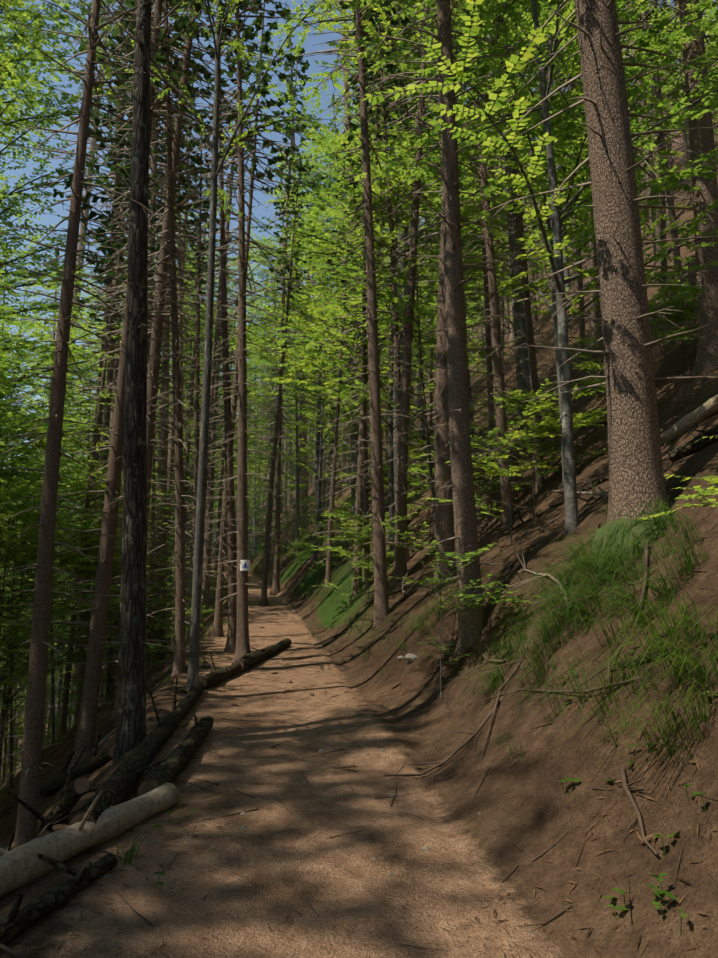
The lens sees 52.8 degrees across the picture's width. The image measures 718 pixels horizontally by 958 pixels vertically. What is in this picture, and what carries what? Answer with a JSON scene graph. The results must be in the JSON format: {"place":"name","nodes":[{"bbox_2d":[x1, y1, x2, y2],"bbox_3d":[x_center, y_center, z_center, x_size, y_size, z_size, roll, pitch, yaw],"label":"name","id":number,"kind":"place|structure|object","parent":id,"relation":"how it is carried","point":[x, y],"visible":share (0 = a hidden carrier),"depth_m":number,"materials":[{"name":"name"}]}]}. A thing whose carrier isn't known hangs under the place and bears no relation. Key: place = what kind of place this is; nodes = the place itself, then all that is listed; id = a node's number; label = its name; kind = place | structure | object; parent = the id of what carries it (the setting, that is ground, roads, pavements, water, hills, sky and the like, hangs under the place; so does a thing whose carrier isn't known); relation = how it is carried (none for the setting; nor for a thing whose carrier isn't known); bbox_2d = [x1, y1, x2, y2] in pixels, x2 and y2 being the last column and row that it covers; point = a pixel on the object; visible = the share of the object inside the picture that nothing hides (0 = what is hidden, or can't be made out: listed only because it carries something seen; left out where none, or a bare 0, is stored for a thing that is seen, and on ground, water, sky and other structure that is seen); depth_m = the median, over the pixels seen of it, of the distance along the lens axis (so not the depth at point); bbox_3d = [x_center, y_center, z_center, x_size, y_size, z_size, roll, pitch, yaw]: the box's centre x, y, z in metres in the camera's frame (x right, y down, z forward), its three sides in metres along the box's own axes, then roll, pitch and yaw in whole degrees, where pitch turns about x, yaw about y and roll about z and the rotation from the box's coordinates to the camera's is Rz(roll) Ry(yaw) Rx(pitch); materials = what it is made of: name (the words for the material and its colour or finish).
{"place":"outdoors","nodes":[
{"label":"outdoors","id":0,"kind":"place"},
{"bbox_2d":[0,0,716,568],"label":"sky","id":1,"kind":"structure","parent":0,"point":[260,212],"materials":[{"name":"blue"}]},
{"bbox_2d":[0,49,717,957],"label":"terrain","id":2,"kind":"structure","parent":0,"point":[418,897],"depth_m":4.51,"materials":[{"name":"brown soil"}]},
{"bbox_2d":[0,256,44,583],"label":"beech tree","id":3,"kind":"object","parent":2,"relation":"on","point":[2,331],"visible":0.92,"depth_m":12.22,"materials":[{"name":"green plant"}]},
{"bbox_2d":[0,305,48,419],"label":"beech tree","id":4,"kind":"object","parent":2,"relation":"on","point":[6,308],"visible":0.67,"depth_m":15.13,"materials":[{"name":"green plant"}]},
{"bbox_2d":[0,352,65,621],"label":"beech tree","id":5,"kind":"object","parent":2,"relation":"on","point":[24,553],"visible":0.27,"depth_m":17.56,"materials":[{"name":"green plant"}]},
{"bbox_2d":[0,624,74,709],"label":"beech tree","id":6,"kind":"object","parent":2,"relation":"on","point":[25,678],"visible":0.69,"depth_m":9.17,"materials":[{"name":"green plant"}]},
{"bbox_2d":[0,399,88,619],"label":"beech tree","id":7,"kind":"object","parent":2,"relation":"on","point":[22,616],"visible":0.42,"depth_m":15.89,"materials":[{"name":"green plant"}]},
{"bbox_2d":[7,769,89,850],"bbox_3d":[-2.268,2.529,4.855,0.372,1.383,2.306,6,-12,-30],"label":"fallen log","id":8,"kind":"object","parent":2,"relation":"on","point":[73,794],"visible":0.46,"depth_m":4.29,"materials":[{"name":"brown wood"}]},
{"bbox_2d":[0,423,105,778],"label":"beech tree","id":9,"kind":"object","parent":2,"relation":"on","point":[2,704],"visible":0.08,"depth_m":27.44,"materials":[{"name":"green plant"}]},
{"bbox_2d":[0,236,115,503],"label":"beech tree","id":10,"kind":"object","parent":2,"relation":"on","point":[80,356],"visible":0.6,"depth_m":19.48,"materials":[{"name":"green plant"}]},
{"bbox_2d":[0,853,117,948],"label":"log","id":11,"kind":"object","parent":2,"relation":"on","point":[15,922],"visible":0.98,"depth_m":3.21,"materials":[{"name":"brown wood"}]},
{"bbox_2d":[0,390,121,762],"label":"beech tree","id":12,"kind":"object","parent":2,"relation":"on","point":[39,504],"visible":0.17,"depth_m":24.15,"materials":[{"name":"green plant"}]},
{"bbox_2d":[40,729,114,795],"bbox_3d":[-3.079,3.193,7.924,0.218,1.096,2.893,7,-12,-34],"label":"fallen log","id":13,"kind":"object","parent":2,"relation":"on","point":[96,761],"visible":0.83,"depth_m":7.62,"materials":[{"name":"brown wood"}]},
{"bbox_2d":[0,425,155,691],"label":"beech tree","id":14,"kind":"object","parent":2,"relation":"on","point":[67,519],"visible":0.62,"depth_m":13.89,"materials":[{"name":"green plant"}]},
{"bbox_2d":[0,455,162,672],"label":"beech tree","id":15,"kind":"object","parent":2,"relation":"on","point":[32,575],"visible":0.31,"depth_m":18.23,"materials":[{"name":"green plant"}]},
{"bbox_2d":[18,0,149,749],"bbox_3d":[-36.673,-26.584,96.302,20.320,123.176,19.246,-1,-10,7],"label":"spruce tree","id":16,"kind":"object","parent":2,"relation":"on","point":[90,173],"visible":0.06,"depth_m":100.28,"materials":[{"name":"green plant"}]},
{"bbox_2d":[0,783,179,898],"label":"log","id":17,"kind":"object","parent":2,"relation":"on","point":[22,865],"visible":0.88,"depth_m":3.81,"materials":[{"name":"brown wood"}]},
{"bbox_2d":[14,463,172,698],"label":"beech tree","id":18,"kind":"object","parent":2,"relation":"on","point":[87,614],"visible":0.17,"depth_m":22.46,"materials":[{"name":"green plant"}]},
{"bbox_2d":[0,0,199,848],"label":"spruce tree","id":19,"kind":"object","parent":2,"relation":"on","point":[29,795],"visible":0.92,"depth_m":6.55,"materials":[{"name":"brown plant"}]},
{"bbox_2d":[28,0,227,692],"bbox_3d":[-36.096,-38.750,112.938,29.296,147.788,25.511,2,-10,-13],"label":"spruce tree","id":20,"kind":"object","parent":2,"relation":"on","point":[124,1],"visible":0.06,"depth_m":114.66,"materials":[{"name":"green plant"}]},
{"bbox_2d":[53,436,204,702],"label":"beech tree","id":21,"kind":"object","parent":2,"relation":"on","point":[106,685],"visible":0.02,"depth_m":29.32,"materials":[{"name":"green plant"}]},
{"bbox_2d":[67,677,204,826],"bbox_3d":[-1.803,2.111,6.356,0.567,0.599,4.863,1,-10,-8],"label":"mossy fallen log","id":22,"kind":"object","parent":2,"relation":"on","point":[118,784],"visible":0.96,"depth_m":5.08,"materials":[{"name":"brown wood"}]},
{"bbox_2d":[46,0,235,767],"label":"spruce tree","id":23,"kind":"object","parent":2,"relation":"on","point":[86,726],"visible":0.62,"depth_m":10.27,"materials":[{"name":"brown plant"}]},
{"bbox_2d":[65,0,242,767],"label":"fir tree","id":24,"kind":"object","parent":2,"relation":"on","point":[131,733],"visible":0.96,"depth_m":6.54,"materials":[{"name":"brown plant"}]},
{"bbox_2d":[80,0,244,674],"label":"spruce tree","id":25,"kind":"object","parent":2,"relation":"on","point":[179,662],"visible":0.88,"depth_m":10.93,"materials":[{"name":"brown plant"}]},
{"bbox_2d":[82,0,261,719],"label":"spruce tree","id":26,"kind":"object","parent":2,"relation":"on","point":[153,366],"visible":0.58,"depth_m":12.94,"materials":[{"name":"brown plant"}]},
{"bbox_2d":[137,715,213,796],"bbox_3d":[-1.402,2.135,5.736,0.234,0.332,2.146,0,-10,-1],"label":"mossy fallen log","id":27,"kind":"object","parent":2,"relation":"on","point":[179,757],"visible":0.85,"depth_m":5.36,"materials":[{"name":"brown wood"}]},
{"bbox_2d":[199,652,241,689],"bbox_3d":[-1.927,2.517,9.639,0.361,0.444,1.556,-1,-10,8],"label":"log","id":28,"kind":"object","parent":2,"relation":"on","point":[213,677],"visible":0.94,"depth_m":9.48,"materials":[{"name":"brown wood"}]},
{"bbox_2d":[178,3,274,652],"bbox_3d":[-2.631,-3.741,13.474,2.033,14.264,1.864,-1,-10,7],"label":"spruce tree","id":29,"kind":"object","parent":2,"relation":"on","point":[230,646],"visible":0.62,"depth_m":13.28,"materials":[{"name":"brown plant"}]},
{"bbox_2d":[124,0,338,690],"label":"tree","id":30,"kind":"object","parent":2,"relation":"on","point":[194,642],"visible":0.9,"depth_m":9.25,"materials":[{"name":"grey plant"}]},
{"bbox_2d":[176,0,328,660],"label":"spruce tree","id":31,"kind":"object","parent":2,"relation":"on","point":[242,649],"visible":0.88,"depth_m":12.42,"materials":[{"name":"brown plant"}]},
{"bbox_2d":[240,560,249,570],"bbox_3d":[-1.830,1.388,11.629,0.163,0.170,0.040,1,-10,-8],"label":"trail sign","id":32,"kind":"object","parent":31,"relation":"attached to","point":[244,565],"visible":0.98,"depth_m":11.62,"materials":[{"name":"white paint"}]},
{"bbox_2d":[183,0,328,636],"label":"spruce tree","id":33,"kind":"object","parent":2,"relation":"on","point":[218,615],"visible":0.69,"depth_m":16.36,"materials":[{"name":"brown plant"}]},
{"bbox_2d":[232,638,291,671],"bbox_3d":[-1.539,2.883,11.944,0.466,0.357,3.388,0,-10,2],"label":"log","id":34,"kind":"object","parent":2,"relation":"on","point":[249,661],"visible":1,"depth_m":11.41,"materials":[{"name":"brown wood"}]},
{"bbox_2d":[247,157,323,605],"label":"spruce tree","id":35,"kind":"object","parent":2,"relation":"on","point":[263,601],"visible":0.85,"depth_m":27.06,"materials":[{"name":"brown plant"}]},
{"bbox_2d":[235,43,345,595],"bbox_3d":[-3.669,-8.654,35.265,5.218,30.303,5.816,-9,-13,41],"label":"spruce tree","id":36,"kind":"object","parent":2,"relation":"on","point":[275,588],"visible":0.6,"depth_m":35.81,"materials":[{"name":"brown plant"}]},
{"bbox_2d":[102,603,557,956],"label":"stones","id":37,"kind":"object","parent":2,"relation":"on","point":[251,864],"visible":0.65,"depth_m":4.26,"materials":[{"name":"grey stone"}]},
{"bbox_2d":[300,155,361,588],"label":"spruce tree","id":38,"kind":"object","parent":2,"relation":"on","point":[331,508],"visible":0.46,"depth_m":22.62,"materials":[{"name":"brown plant"}]},
{"bbox_2d":[0,0,717,789],"bbox_3d":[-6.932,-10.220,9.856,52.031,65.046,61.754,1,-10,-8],"label":"forest trees","id":39,"kind":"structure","parent":2,"relation":"on","point":[558,210],"depth_m":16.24,"materials":[{"name":"green plant"}]},
{"bbox_2d":[0,352,717,957],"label":"ground twigs","id":40,"kind":"object","parent":2,"relation":"on","point":[472,736],"visible":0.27,"depth_m":5.71,"materials":[{"name":"brown wood"}]},
{"bbox_2d":[0,375,717,957],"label":"ground leaf litter","id":41,"kind":"object","parent":2,"relation":"on","point":[460,757],"visible":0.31,"depth_m":4.18,"materials":[{"name":"brown plant"}]},
{"bbox_2d":[0,362,717,810],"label":"fallen dead branches","id":42,"kind":"object","parent":2,"relation":"on","point":[406,588],"visible":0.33,"depth_m":12.83,"materials":[{"name":"brown wood"}]},
{"bbox_2d":[286,0,433,628],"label":"spruce tree","id":43,"kind":"object","parent":2,"relation":"on","point":[381,604],"visible":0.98,"depth_m":13.24,"materials":[{"name":"brown plant"}]},
{"bbox_2d":[318,58,411,592],"bbox_3d":[0.191,-3.667,16.910,2.339,13.551,2.686,7,-12,-35],"label":"spruce tree","id":44,"kind":"object","parent":2,"relation":"on","point":[366,495],"visible":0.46,"depth_m":16.87,"materials":[{"name":"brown plant"}]},
{"bbox_2d":[313,0,424,597],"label":"spruce tree","id":45,"kind":"object","parent":2,"relation":"on","point":[357,583],"visible":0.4,"depth_m":18.19,"materials":[{"name":"brown plant"}]},
{"bbox_2d":[337,2,436,562],"bbox_3d":[0.701,-4.731,16.340,2.989,14.341,2.139,-8,-13,40],"label":"spruce tree","id":46,"kind":"object","parent":2,"relation":"on","point":[395,329],"visible":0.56,"depth_m":16.75,"materials":[{"name":"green plant"}]},
{"bbox_2d":[102,381,717,864],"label":"grass tufts","id":47,"kind":"object","parent":2,"relation":"on","point":[698,673],"visible":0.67,"depth_m":5.19,"materials":[{"name":"green plant"}]},
{"bbox_2d":[405,654,417,663],"bbox_3d":[0.616,2.121,8.512,0.166,0.130,0.135,1,-10,-8],"label":"trail rock","id":48,"kind":"object","parent":2,"relation":"on","point":[409,658],"visible":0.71,"depth_m":8.47,"materials":[{"name":"grey stone"}]},
{"bbox_2d":[272,139,553,538],"bbox_3d":[1.109,-2.364,16.291,6.544,9.262,5.488,8,-13,-39],"label":"beech tree","id":49,"kind":"object","parent":2,"relation":"on","point":[399,280],"visible":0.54,"depth_m":15.98,"materials":[{"name":"green plant"}]},
{"bbox_2d":[336,0,492,587],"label":"spruce tree","id":50,"kind":"object","parent":2,"relation":"on","point":[399,565],"visible":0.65,"depth_m":14.96,"materials":[{"name":"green plant"}]},
{"bbox_2d":[315,116,539,391],"bbox_3d":[2.581,-5.114,23.984,6.654,12.495,6.414,-5,-11,28],"label":"beech tree","id":51,"kind":"object","parent":2,"relation":"on","point":[469,310],"visible":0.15,"depth_m":23.20,"materials":[{"name":"green plant"}]},
{"bbox_2d":[151,641,717,934],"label":"herb plants","id":52,"kind":"object","parent":2,"relation":"on","point":[621,892],"visible":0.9,"depth_m":3.11,"materials":[{"name":"green plant"}]},
{"bbox_2d":[169,427,710,844],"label":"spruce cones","id":53,"kind":"object","parent":2,"relation":"on","point":[649,838],"visible":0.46,"depth_m":8.17,"materials":[{"name":"brown plant"}]},
{"bbox_2d":[369,1,528,586],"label":"spruce tree","id":54,"kind":"object","parent":2,"relation":"on","point":[444,526],"visible":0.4,"depth_m":12.85,"materials":[{"name":"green plant"}]},
{"bbox_2d":[360,0,545,661],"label":"spruce tree","id":55,"kind":"object","parent":2,"relation":"on","point":[470,622],"visible":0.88,"depth_m":8.38,"materials":[{"name":"brown plant"}]},
{"bbox_2d":[421,0,537,524],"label":"spruce tree","id":56,"kind":"object","parent":2,"relation":"on","point":[498,371],"visible":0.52,"depth_m":13.46,"materials":[{"name":"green plant"}]},
{"bbox_2d":[424,2,540,520],"bbox_3d":[2.606,-5.277,15.620,2.338,13.547,2.685,8,-13,-37],"label":"spruce tree","id":57,"kind":"object","parent":2,"relation":"on","point":[491,419],"visible":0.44,"depth_m":14.95,"materials":[{"name":"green plant"}]},
{"bbox_2d":[282,591,683,667],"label":"trail roots","id":58,"kind":"object","parent":2,"relation":"on","point":[623,661],"visible":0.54,"depth_m":4.69,"materials":[{"name":"brown plant"}]},
{"bbox_2d":[470,0,556,490],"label":"spruce tree","id":59,"kind":"object","parent":2,"relation":"on","point":[533,376],"visible":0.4,"depth_m":14.28,"materials":[{"name":"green plant"}]},
{"bbox_2d":[498,474,608,537],"bbox_3d":[2.862,0.435,10.915,0.339,0.752,2.092,9,-14,-42],"label":"fallen log","id":60,"kind":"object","parent":2,"relation":"on","point":[600,481],"depth_m":11.00,"materials":[{"name":"brown wood"}]},
{"bbox_2d":[491,3,626,461],"bbox_3d":[4.290,-9.356,16.387,3.824,19.926,3.431,7,-12,-34],"label":"spruce tree","id":61,"kind":"object","parent":2,"relation":"on","point":[546,78],"visible":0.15,"depth_m":15.29,"materials":[{"name":"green plant"}]},
{"bbox_2d":[552,478,608,496],"bbox_3d":[2.992,0.200,10.340,0.293,0.778,4.364,-1,-10,6],"label":"fallen branch","id":62,"kind":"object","parent":2,"relation":"on","point":[602,493],"depth_m":9.12,"materials":[{"name":"brown wood"}]},
{"bbox_2d":[483,0,717,522],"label":"spruce tree","id":63,"kind":"object","parent":2,"relation":"on","point":[636,473],"visible":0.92,"depth_m":6.78,"materials":[{"name":"brown plant"}]},
{"bbox_2d":[561,7,656,390],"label":"spruce tree","id":64,"kind":"object","parent":2,"relation":"on","point":[599,332],"visible":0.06,"depth_m":18.86,"materials":[{"name":"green plant"}]},
{"bbox_2d":[591,506,676,571],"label":"grass","id":65,"kind":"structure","parent":2,"relation":"on","point":[638,530],"depth_m":6.20,"materials":[{"name":"green plant"}]},
{"bbox_2d":[631,0,717,376],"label":"spruce tree","id":66,"kind":"object","parent":2,"relation":"on","point":[701,141],"visible":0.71,"depth_m":13.30,"materials":[{"name":"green plant"}]},
{"bbox_2d":[661,394,717,443],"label":"fallen log","id":67,"kind":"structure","parent":2,"relation":"on","point":[708,408],"depth_m":8.76,"materials":[{"name":"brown wood"}]},
{"bbox_2d":[668,424,717,462],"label":"fallen log","id":68,"kind":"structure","parent":2,"relation":"on","point":[692,446],"depth_m":7.21,"materials":[{"name":"brown wood"}]}
]}

